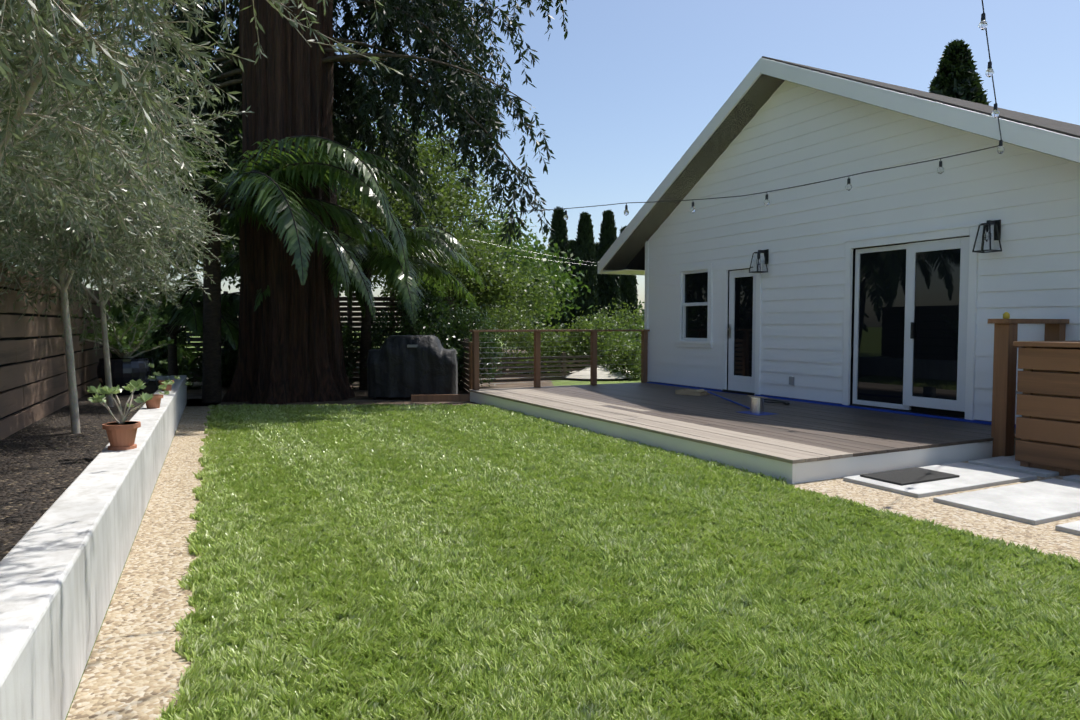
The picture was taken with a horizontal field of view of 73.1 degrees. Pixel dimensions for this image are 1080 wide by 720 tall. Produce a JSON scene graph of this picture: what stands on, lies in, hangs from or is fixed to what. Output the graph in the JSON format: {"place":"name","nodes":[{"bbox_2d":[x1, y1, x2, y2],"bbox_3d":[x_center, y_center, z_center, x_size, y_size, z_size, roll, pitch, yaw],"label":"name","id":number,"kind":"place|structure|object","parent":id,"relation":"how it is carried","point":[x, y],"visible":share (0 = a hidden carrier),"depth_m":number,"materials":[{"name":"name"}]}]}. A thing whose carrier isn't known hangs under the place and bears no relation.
{"place":"outdoors","nodes":[
{"label":"outdoors","id":0,"kind":"place"},
{"bbox_2d":[0,287,102,419],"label":"wooden fence","id":1,"kind":"object","parent":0,"point":[24,338],"depth_m":6.84,"materials":[{"name":"wood"}]},
{"bbox_2d":[0,0,254,167],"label":"olive tree leaves","id":2,"kind":"object","parent":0,"point":[69,76],"depth_m":2.72,"materials":[{"name":"plant"}]},
{"bbox_2d":[0,0,402,276],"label":"olive tree leaves","id":3,"kind":"object","parent":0,"point":[45,131],"depth_m":3.54,"materials":[{"name":"plant"}]},
{"bbox_2d":[65,331,797,719],"bbox_3d":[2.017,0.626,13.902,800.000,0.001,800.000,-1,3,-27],"label":"ground","id":4,"kind":"structure","parent":0,"point":[577,381],"depth_m":16.41,"materials":[{"name":"soil"}]},
{"bbox_2d":[0,380,159,560],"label":"mulch bed","id":5,"kind":"object","parent":4,"relation":"on","point":[46,461],"visible":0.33,"depth_m":4.84,"materials":[{"name":"brown soil"}]},
{"bbox_2d":[0,263,111,439],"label":"side fence boards","id":6,"kind":"object","parent":5,"relation":"on","point":[13,376],"visible":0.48,"depth_m":6.79,"materials":[{"name":"wood"}]},
{"bbox_2d":[0,139,238,406],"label":"olive tree leaves","id":7,"kind":"object","parent":5,"relation":"on","point":[182,236],"depth_m":7.85,"materials":[{"name":"plant"}]},
{"bbox_2d":[97,357,150,394],"bbox_3d":[-5.330,0.208,9.351,0.613,0.460,0.613,-1,3,-27],"label":"jade glazed pot","id":8,"kind":"object","parent":5,"relation":"on","point":[124,371],"visible":0.79,"depth_m":9.13,"materials":[{"name":"grey"}]},
{"bbox_2d":[76,288,173,357],"bbox_3d":[-5.321,-0.479,9.222,1.375,0.992,1.028,-7,7,-68],"label":"shrub","id":9,"kind":"object","parent":8,"relation":"on","point":[139,333],"depth_m":9.29,"materials":[{"name":"plant"}]},
{"bbox_2d":[0,54,254,433],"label":"olive tree leaves","id":10,"kind":"object","parent":5,"relation":"on","point":[30,244],"depth_m":5.77,"materials":[{"name":"plant"}]},
{"bbox_2d":[151,357,158,389],"bbox_3d":[-5.308,0.189,9.865,0.252,0.452,0.252,-1,3,-27],"label":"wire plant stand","id":11,"kind":"object","parent":5,"relation":"on","point":[155,375],"visible":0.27,"depth_m":9.82,"materials":[{"name":"black metal"}]},
{"bbox_2d":[0,375,186,719],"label":"retaining wall","id":12,"kind":"structure","parent":4,"relation":"on","point":[63,561],"depth_m":2.73,"materials":[{"name":"paint"}]},
{"bbox_2d":[108,444,136,450],"bbox_3d":[-2.793,0.582,4.874,0.170,0.020,0.170,-1,3,-27],"label":"terracotta saucer","id":13,"kind":"object","parent":12,"relation":"on","point":[134,446],"visible":0.77,"depth_m":4.80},
{"bbox_2d":[102,421,140,446],"bbox_3d":[-2.793,0.507,4.871,0.224,0.170,0.224,-1,3,-27],"label":"terracotta pot","id":14,"kind":"object","parent":13,"relation":"on","point":[121,434],"visible":1,"depth_m":4.80,"materials":[{"name":"ceramic"}]},
{"bbox_2d":[97,388,144,422],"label":"succulent stems","id":15,"kind":"object","parent":14,"relation":"on","point":[126,415],"visible":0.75,"depth_m":4.86,"materials":[{"name":"green plant"}]},
{"bbox_2d":[87,379,153,402],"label":"succulent leaves","id":16,"kind":"object","parent":15,"relation":"on","point":[131,387],"visible":0.98,"depth_m":4.85,"materials":[{"name":"green plant"}]},
{"bbox_2d":[145,394,162,408],"bbox_3d":[-3.848,0.414,7.248,0.184,0.130,0.184,-1,3,-27],"label":"terracotta pot","id":17,"kind":"object","parent":12,"relation":"on","point":[154,402],"visible":0.73,"depth_m":7.20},
{"bbox_2d":[127,359,191,407],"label":"succulent rosettes","id":18,"kind":"object","parent":17,"relation":"in","point":[166,383],"visible":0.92,"depth_m":8.95,"materials":[{"name":"green plant"}]},
{"bbox_2d":[158,380,173,390],"bbox_3d":[-4.701,0.322,9.168,0.174,0.130,0.174,-1,3,-27],"label":"terracotta pot","id":19,"kind":"object","parent":12,"relation":"on","point":[169,387],"visible":0.46,"depth_m":9.13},
{"bbox_2d":[66,399,219,719],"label":"gravel strip","id":20,"kind":"object","parent":4,"relation":"on","point":[134,669],"visible":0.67,"depth_m":3.28,"materials":[{"name":"gravel"}]},
{"bbox_2d":[82,277,238,388],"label":"understory plants","id":21,"kind":"object","parent":4,"relation":"on","point":[187,366],"visible":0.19,"depth_m":14.38,"materials":[{"name":"green plant"}]},
{"bbox_2d":[186,349,552,405],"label":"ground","id":22,"kind":"structure","parent":4,"relation":"on","point":[361,398],"depth_m":12.92,"materials":[{"name":"soil"}]},
{"bbox_2d":[104,267,239,375],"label":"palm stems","id":23,"kind":"object","parent":22,"relation":"on","point":[172,361],"visible":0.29,"depth_m":13.26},
{"bbox_2d":[93,266,239,349],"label":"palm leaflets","id":24,"kind":"object","parent":23,"relation":"on","point":[187,311],"visible":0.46,"depth_m":12.67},
{"bbox_2d":[30,108,431,402],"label":"palm stems","id":25,"kind":"object","parent":22,"relation":"on","point":[211,378],"visible":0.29,"depth_m":11.69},
{"bbox_2d":[23,109,433,319],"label":"palm leaflets","id":26,"kind":"object","parent":25,"relation":"on","point":[272,205],"visible":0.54,"depth_m":10.74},
{"bbox_2d":[113,291,453,383],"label":"fence slats","id":27,"kind":"object","parent":22,"relation":"on","point":[196,342],"visible":0.1,"depth_m":15.84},
{"bbox_2d":[479,352,640,382],"bbox_3d":[-0.039,0.158,16.927,5.945,0.640,0.105,-1,3,-27],"label":"slatted fence","id":28,"kind":"object","parent":27,"relation":"attached to","point":[563,366],"visible":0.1,"depth_m":16.92,"materials":[{"name":"brown wood"}]},
{"bbox_2d":[4,0,567,404],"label":"redwood","id":29,"kind":"object","parent":22,"relation":"on","point":[351,104],"depth_m":12.33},
{"bbox_2d":[115,128,598,265],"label":"string lights","id":30,"kind":"object","parent":29,"relation":"attached to","point":[435,231],"visible":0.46,"depth_m":13.52,"materials":[{"name":"black metal"}]},
{"bbox_2d":[221,225,482,389],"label":"palm stems","id":31,"kind":"object","parent":22,"relation":"on","point":[365,346],"visible":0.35,"depth_m":14.25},
{"bbox_2d":[221,225,484,323],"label":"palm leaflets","id":32,"kind":"object","parent":31,"relation":"on","point":[394,274],"visible":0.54,"depth_m":13.47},
{"bbox_2d":[347,292,361,383],"bbox_3d":[-3.977,-0.656,15.816,0.409,2.370,0.119,0,3,-1],"label":"tall fence bay","id":33,"kind":"object","parent":22,"relation":"on","point":[349,316],"visible":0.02,"depth_m":15.77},
{"bbox_2d":[367,335,455,397],"bbox_3d":[-2.231,0.095,12.783,1.550,1.060,0.746,0,3,-1],"label":"covered grill","id":34,"kind":"object","parent":22,"relation":"on","point":[397,366],"visible":0.98,"depth_m":12.47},
{"bbox_2d":[455,350,457,393],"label":"grill cover ends","id":35,"kind":"object","parent":34,"relation":"attached to","point":[456,373],"visible":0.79,"depth_m":12.77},
{"bbox_2d":[411,394,469,401],"bbox_3d":[-1.652,0.641,12.234,1.003,0.120,0.040,0,3,-8],"label":"timber edging","id":36,"kind":"object","parent":22,"relation":"on","point":[441,398],"visible":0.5,"depth_m":12.21,"materials":[{"name":"brown wood"}]},
{"bbox_2d":[458,339,468,393],"bbox_3d":[-1.531,0.079,14.585,0.114,1.020,2.908,-1,3,-12],"label":"fence return","id":37,"kind":"object","parent":22,"relation":"on","point":[465,387],"visible":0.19,"depth_m":13.86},
{"bbox_2d":[469,329,649,393],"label":"deck rail posts","id":38,"kind":"object","parent":22,"relation":"on","point":[474,364],"visible":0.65,"depth_m":12.73,"materials":[{"name":"wood"}]},
{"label":"tree trunk","id":39,"kind":"object","parent":22,"relation":"on","visible":0},
{"bbox_2d":[151,164,380,295],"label":"tree leaves","id":40,"kind":"object","parent":39,"relation":"attached to","point":[229,252],"visible":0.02,"depth_m":16.64,"materials":[{"name":"plant"}]},
{"bbox_2d":[341,279,506,390],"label":"hedge shrubs","id":41,"kind":"object","parent":4,"relation":"on","point":[424,320],"visible":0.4,"depth_m":14.69,"materials":[{"name":"green plant"}]},
{"bbox_2d":[517,280,542,348],"bbox_3d":[-0.569,-1.748,40.157,1.649,8.856,1.674,-1,3,-27],"label":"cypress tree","id":42,"kind":"object","parent":4,"relation":"on","point":[530,332],"depth_m":39.60,"materials":[{"name":"green plant"}]},
{"bbox_2d":[468,290,644,380],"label":"shrubs","id":43,"kind":"object","parent":4,"relation":"on","point":[627,353],"visible":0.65,"depth_m":18.16,"materials":[{"name":"green plant"}]},
{"bbox_2d":[545,206,572,335],"bbox_3d":[1.056,-2.900,40.241,1.684,11.115,1.675,-1,3,-27],"label":"cypress tree","id":44,"kind":"object","parent":4,"relation":"on","point":[559,225],"visible":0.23,"depth_m":39.72,"materials":[{"name":"green plant"}]},
{"bbox_2d":[508,320,617,376],"bbox_3d":[1.099,0.025,19.311,3.608,2.181,3.139,-1,3,-27],"label":"shrub","id":45,"kind":"object","parent":4,"relation":"on","point":[557,327],"visible":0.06,"depth_m":18.81,"materials":[{"name":"plant"}]},
{"bbox_2d":[568,240,575,322],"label":"cypress tree","id":46,"kind":"object","parent":4,"relation":"on","point":[571,245],"visible":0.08,"depth_m":44.70,"materials":[{"name":"green plant"}]},
{"bbox_2d":[571,211,599,326],"bbox_3d":[2.489,-2.778,40.267,1.672,10.855,1.658,-1,3,-27],"label":"cypress tree","id":47,"kind":"object","parent":4,"relation":"on","point":[585,250],"visible":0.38,"depth_m":39.70,"materials":[{"name":"green plant"}]},
{"bbox_2d":[595,242,598,263],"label":"cypress tree","id":48,"kind":"object","parent":4,"relation":"on","point":[596,247],"visible":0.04,"depth_m":43.80,"materials":[{"name":"green plant"}]},
{"bbox_2d":[565,365,638,378],"bbox_3d":[1.493,0.244,17.622,2.040,0.300,1.700,-1,3,-27],"label":"sand mound","id":49,"kind":"object","parent":4,"relation":"on","point":[601,372],"visible":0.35,"depth_m":17.02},
{"bbox_2d":[596,209,622,327],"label":"cypress tree","id":50,"kind":"object","parent":4,"relation":"on","point":[609,286],"visible":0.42,"depth_m":40.74,"materials":[{"name":"green plant"}]},
{"bbox_2d":[583,313,640,357],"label":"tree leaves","id":51,"kind":"object","parent":4,"relation":"on","point":[609,326],"visible":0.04,"depth_m":27.41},
{"bbox_2d":[619,225,638,327],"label":"cypress tree","id":52,"kind":"object","parent":4,"relation":"on","point":[629,291],"visible":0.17,"depth_m":42.69,"materials":[{"name":"green plant"}]},
{"bbox_2d":[623,321,643,346],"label":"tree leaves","id":53,"kind":"object","parent":4,"relation":"on","point":[634,334],"depth_m":35.27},
{"bbox_2d":[637,301,644,323],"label":"tree leaves","id":54,"kind":"object","parent":4,"relation":"on","point":[640,306],"depth_m":47.62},
{"bbox_2d":[787,461,1079,561],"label":"gravel patio","id":55,"kind":"structure","parent":4,"relation":"on","point":[1045,537],"depth_m":4.88,"materials":[{"name":"gravel"}]},
{"bbox_2d":[843,455,1079,535],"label":"stepping stones","id":56,"kind":"object","parent":55,"relation":"on","point":[1041,501],"visible":0.71,"depth_m":5.54,"materials":[{"name":"concrete"}]},
{"bbox_2d":[860,467,959,485],"bbox_3d":[3.046,0.955,6.005,0.710,0.016,0.390,-1,3,-27],"label":"rubber doormat","id":57,"kind":"object","parent":56,"relation":"on","point":[908,476],"visible":1,"depth_m":5.97,"materials":[{"name":"black"}]},
{"bbox_2d":[1013,340,1079,470],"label":"slatted bin boards","id":58,"kind":"object","parent":56,"relation":"on","point":[1042,356],"visible":1,"depth_m":6.23,"materials":[{"name":"wood"}]},
{"bbox_2d":[1020,346,1079,475],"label":"slatted bin frame","id":59,"kind":"object","parent":56,"relation":"on","point":[1064,472],"depth_m":6.27,"materials":[{"name":"wood"}]},
{"bbox_2d":[988,319,1068,456],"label":"side gate posts","id":60,"kind":"object","parent":55,"relation":"on","point":[1004,386],"visible":0.56,"depth_m":6.96,"materials":[{"name":"wood"}]},
{"bbox_2d":[1003,312,1009,318],"bbox_3d":[4.460,-0.426,6.969,0.057,0.065,0.060,-1,3,-27],"label":"tennis ball","id":61,"kind":"object","parent":60,"relation":"on","point":[1006,315],"visible":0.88,"depth_m":6.95,"materials":[{"name":"yellow"}]},
{"bbox_2d":[928,39,991,104],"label":"distant conifer","id":62,"kind":"object","parent":4,"relation":"on","point":[957,77],"visible":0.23,"depth_m":49.72,"materials":[{"name":"plant"}]},
{"bbox_3d":[9.888,-0.568,10.518,10.910,2.700,13.000,-1,3,-27],"label":"house","id":63,"kind":"object","parent":4,"relation":"on","visible":0},
{"bbox_2d":[601,75,782,274],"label":"roof soffit","id":64,"kind":"structure","parent":63,"relation":"on","point":[627,271],"depth_m":12.67,"materials":[{"name":"wood"}]},
{"bbox_2d":[727,324,731,337],"bbox_3d":[3.063,-0.465,11.715,0.068,0.220,0.110,-1,3,-27],"label":"door handle","id":65,"kind":"object","parent":63,"relation":"attached to","point":[729,329],"visible":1,"depth_m":11.74,"materials":[{"name":"silver metal"}]},
{"bbox_2d":[749,249,768,272],"bbox_3d":[3.293,-1.485,10.925,0.252,0.346,0.208,-1,3,-27],"label":"wall lantern frame","id":66,"kind":"object","parent":63,"relation":"attached to","point":[766,253],"visible":0.81,"depth_m":10.93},
{"bbox_2d":[750,253,766,271],"bbox_3d":[3.273,-1.458,10.916,0.184,0.280,0.184,-1,3,-27],"label":"lantern glass","id":67,"kind":"object","parent":66,"relation":"in","point":[754,265],"visible":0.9,"depth_m":10.86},
{"bbox_2d":[789,376,793,384],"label":"electrical outlet","id":68,"kind":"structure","parent":63,"relation":"attached to","point":[791,380],"depth_m":10.54,"materials":[{"name":"grey plastic"}]},
{"bbox_2d":[722,389,964,418],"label":"door thresholds","id":69,"kind":"object","parent":63,"relation":"attached to","point":[738,392],"depth_m":9.27,"materials":[{"name":"black metal"}]},
{"bbox_2d":[910,322,913,338],"bbox_3d":[4.515,-0.358,8.837,0.030,0.200,0.030,-1,3,-27],"label":"door handle","id":70,"kind":"object","parent":63,"relation":"attached to","point":[912,331],"visible":0.94,"depth_m":8.83,"materials":[{"name":"black metal"}]},
{"bbox_2d":[972,220,1001,252],"bbox_3d":[4.836,-1.339,7.854,0.252,0.346,0.208,-1,3,-27],"label":"wall lantern frame","id":71,"kind":"object","parent":63,"relation":"attached to","point":[997,223],"visible":0.81,"depth_m":7.84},
{"bbox_2d":[974,224,999,251],"bbox_3d":[4.816,-1.312,7.845,0.184,0.280,0.184,-1,3,-27],"label":"lantern glass","id":72,"kind":"object","parent":71,"relation":"in","point":[982,241],"visible":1,"depth_m":7.80,"materials":[{"name":"glass"}]},
{"bbox_2d":[981,0,1001,139],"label":"string light wire","id":73,"kind":"object","parent":63,"relation":"attached to","point":[992,75],"visible":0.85,"depth_m":6.60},
{"bbox_2d":[981,13,1002,145],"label":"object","id":74,"kind":"object","parent":73,"relation":"attached to","point":[983,16],"visible":0.9,"depth_m":6.45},
{"bbox_2d":[978,20,1004,153],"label":"string light bulbs","id":75,"kind":"object","parent":74,"relation":"attached to","point":[983,24],"visible":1,"depth_m":6.45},
{"bbox_3d":[-9.480,-3.396,23.431,4.711,9.132,3.945,-1,3,-27],"label":"tree trunk","id":76,"kind":"object","parent":4,"relation":"on","visible":0},
{"bbox_2d":[79,2,463,245],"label":"tree leaves","id":77,"kind":"object","parent":76,"relation":"attached to","point":[241,102],"depth_m":21.31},
{"bbox_3d":[-1.982,-1.423,31.897,2.619,6.390,5.436,-1,3,-27],"label":"tree trunk","id":78,"kind":"object","parent":4,"relation":"on","visible":0},
{"bbox_2d":[448,206,592,338],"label":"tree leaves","id":79,"kind":"object","parent":78,"relation":"attached to","point":[569,282],"visible":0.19,"depth_m":29.81,"materials":[{"name":"plant"}]},
{"bbox_3d":[-4.342,-1.825,20.765,3.243,7.252,3.911,-1,3,-27],"label":"tree trunk","id":80,"kind":"object","parent":4,"relation":"on","visible":0},
{"bbox_2d":[337,108,550,306],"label":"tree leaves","id":81,"kind":"object","parent":80,"relation":"on","point":[454,198],"visible":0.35,"depth_m":19.64,"materials":[{"name":"plant"}]},
{"bbox_3d":[2.039,0.731,9.879,3.530,0.166,7.090,-1,3,-27],"label":"deck underside","id":82,"kind":"object","parent":4,"relation":"on","visible":0},
{"bbox_2d":[469,387,852,463],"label":"raw deck boards","id":83,"kind":"object","parent":82,"relation":"on","point":[778,449],"visible":0.98,"depth_m":7.73,"materials":[{"name":"wood"}]},
{"bbox_2d":[470,392,1020,483],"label":"deck fascia","id":84,"kind":"structure","parent":82,"relation":"on","point":[790,473],"depth_m":6.67,"materials":[{"name":"wood"}]},
{"bbox_2d":[522,382,1015,456],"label":"stained deck boards","id":85,"kind":"object","parent":82,"relation":"on","point":[858,432],"visible":0.79,"depth_m":8.31,"materials":[{"name":"wood"}]},
{"bbox_2d":[675,389,709,395],"bbox_3d":[2.392,0.507,11.430,0.442,0.065,0.302,3,4,43],"label":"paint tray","id":86,"kind":"object","parent":85,"relation":"on","point":[687,392],"visible":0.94,"depth_m":11.35,"materials":[{"name":"grey metal"}]},
{"bbox_2d":[707,391,749,408],"bbox_3d":[2.635,0.559,10.191,0.026,0.066,2.111,0,3,-3],"label":"blue pole","id":87,"kind":"object","parent":85,"relation":"on","point":[729,400],"visible":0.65,"depth_m":10.08,"materials":[{"name":"blue"}]},
{"bbox_2d":[739,411,774,415],"bbox_3d":[2.677,0.654,8.992,0.320,0.002,0.400,-1,3,-27],"label":"blue tape","id":88,"kind":"object","parent":85,"relation":"on","point":[764,413],"visible":0.71,"depth_m":8.93,"materials":[{"name":"plastic"}]},
{"bbox_2d":[750,396,763,413],"bbox_3d":[2.677,0.555,8.988,0.176,0.197,0.176,-1,3,-27],"label":"paint can","id":89,"kind":"object","parent":88,"relation":"on","point":[756,405],"visible":0.85,"depth_m":8.92,"materials":[{"name":"silver metal"}]},
{"bbox_2d":[764,399,789,403],"bbox_3d":[3.213,0.573,10.130,0.374,0.035,0.589,-1,3,-27],"label":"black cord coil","id":90,"kind":"object","parent":85,"relation":"on","point":[779,401],"visible":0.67,"depth_m":9.98,"materials":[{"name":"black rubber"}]},
{"bbox_2d":[647,381,1015,427],"bbox_3d":[3.572,0.565,10.647,0.086,0.020,7.200,-1,3,-27],"label":"blue painter's tape","id":91,"kind":"object","parent":85,"relation":"on","point":[909,413],"visible":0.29,"depth_m":9.55,"materials":[{"name":"blue"}]},
{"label":"tree trunk","id":92,"kind":"object","parent":4,"relation":"on","visible":0},
{"bbox_2d":[378,226,572,336],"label":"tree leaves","id":93,"kind":"object","parent":92,"relation":"attached to","point":[507,291],"visible":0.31,"depth_m":22.52,"materials":[{"name":"plant"}]},
{"bbox_2d":[3,0,1079,326],"label":"sky","id":94,"kind":"structure","parent":0,"point":[631,85],"materials":[{"name":"blue"}]},
{"bbox_2d":[479,336,638,383],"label":"deck rail cables","id":95,"kind":"object","parent":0,"point":[558,361],"visible":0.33,"depth_m":12.94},
{"bbox_2d":[155,403,1079,719],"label":"lawn grass","id":96,"kind":"structure","parent":0,"point":[317,525],"depth_m":3.46,"materials":[{"name":"plant"}]},
{"bbox_2d":[598,261,638,274],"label":"roof trim","id":97,"kind":"structure","parent":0,"point":[611,273],"depth_m":14.51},
{"bbox_2d":[329,145,998,226],"bbox_3d":[0.208,-2.151,10.045,0.039,0.303,10.416,-5,5,-59],"label":"string light wire","id":98,"kind":"object","parent":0,"point":[698,199],"visible":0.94,"depth_m":8.92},
{"bbox_2d":[332,161,941,230],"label":"bulbs","id":99,"kind":"object","parent":98,"relation":"attached to","point":[848,181],"visible":0.92,"depth_m":9.48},
{"bbox_2d":[331,166,943,234],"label":"light bulb sockets","id":100,"kind":"object","parent":99,"relation":"attached to","point":[940,170],"visible":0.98,"depth_m":9.03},
{"bbox_2d":[603,56,784,269],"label":"roof slab","id":101,"kind":"structure","parent":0,"point":[637,262],"depth_m":11.96,"materials":[{"name":"wood"}]},
{"bbox_2d":[647,80,1079,423],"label":"house wall","id":102,"kind":"structure","parent":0,"point":[791,134],"depth_m":9.87,"materials":[{"name":"wood"}]},
{"bbox_2d":[644,241,648,378],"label":"corner trim","id":103,"kind":"structure","parent":102,"relation":"attached to","point":[646,284],"depth_m":13.75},
{"bbox_2d":[674,223,980,419],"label":"house opening trim","id":104,"kind":"structure","parent":102,"relation":"attached to","point":[970,230],"depth_m":9.64,"materials":[{"name":"wood"}]},
{"bbox_2d":[682,237,969,411],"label":"house sash frames","id":105,"kind":"structure","parent":104,"relation":"in","point":[741,383],"depth_m":8.92,"materials":[{"name":"wood"}]},
{"bbox_2d":[685,248,960,404],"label":"house glass panes","id":106,"kind":"object","parent":105,"relation":"in","point":[882,322],"visible":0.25,"depth_m":9.14,"materials":[{"name":"glass"}]},
{"bbox_2d":[650,236,1015,424],"bbox_3d":[5.008,-0.377,8.076,0.001,2.550,13.000,-1,3,-27],"label":"dark house interior","id":107,"kind":"object","parent":102,"relation":"attached to","point":[939,411],"depth_m":9.71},
{"bbox_2d":[763,56,1079,162],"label":"roof slab","id":108,"kind":"structure","parent":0,"point":[1064,128],"depth_m":9.09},
{"bbox_2d":[598,58,1079,272],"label":"roof barge boards","id":109,"kind":"object","parent":108,"relation":"attached to","point":[1067,147],"visible":1,"depth_m":8.69,"materials":[{"name":"wood"}]},
{"bbox_3d":[-17.589,-3.332,20.805,3.916,8.257,5.973,-1,3,-27],"label":"tree trunk","id":110,"kind":"object","parent":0,"visible":0},
{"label":"tree leaves","id":111,"kind":"object","parent":110,"relation":"on","visible":0},
{"bbox_2d":[7,62,242,244],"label":"tree leaves","id":112,"kind":"object","parent":111,"relation":"on","point":[231,164],"visible":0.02,"depth_m":19.91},
{"bbox_3d":[-13.474,-1.614,16.602,3.730,5.230,2.481,-1,3,-27],"label":"tree trunk","id":113,"kind":"object","parent":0,"visible":0},
{"bbox_2d":[1,123,92,286],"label":"tree leaves","id":114,"kind":"object","parent":113,"relation":"attached to","point":[45,246],"depth_m":16.41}
]}

